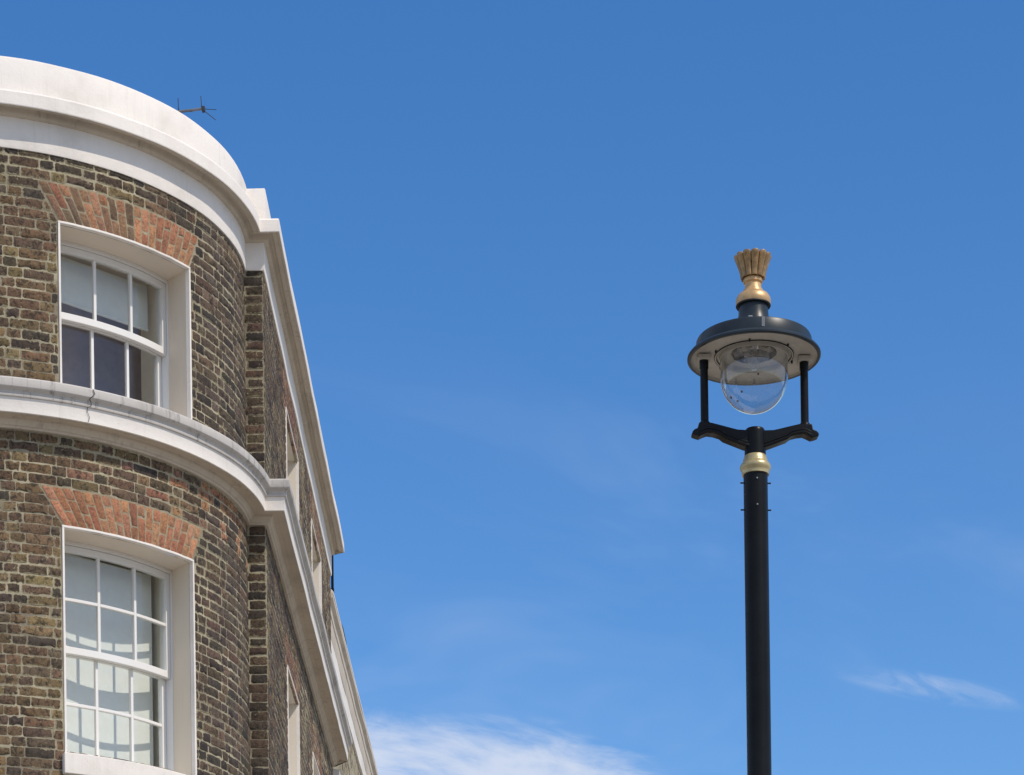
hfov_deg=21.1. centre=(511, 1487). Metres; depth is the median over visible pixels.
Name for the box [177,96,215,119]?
roof aerial
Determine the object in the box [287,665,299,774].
sash window
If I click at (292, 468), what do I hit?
sash window
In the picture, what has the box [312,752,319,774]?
sash window
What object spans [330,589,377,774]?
terraced house
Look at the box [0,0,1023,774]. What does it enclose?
sky
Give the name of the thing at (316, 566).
sash window
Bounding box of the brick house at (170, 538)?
[0,56,352,774]
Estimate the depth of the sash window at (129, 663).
20.88 m
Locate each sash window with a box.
[58,220,191,418]
[62,525,196,774]
[285,407,298,517]
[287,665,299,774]
[311,518,321,611]
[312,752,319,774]
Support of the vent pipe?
on the terraced house at (361, 760)
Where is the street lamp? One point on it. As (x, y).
(754, 343)
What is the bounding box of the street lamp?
[687,248,820,774]
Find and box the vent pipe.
[331,555,333,591]
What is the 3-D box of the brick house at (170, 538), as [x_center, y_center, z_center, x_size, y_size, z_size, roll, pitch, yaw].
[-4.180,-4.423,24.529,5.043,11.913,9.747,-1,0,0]

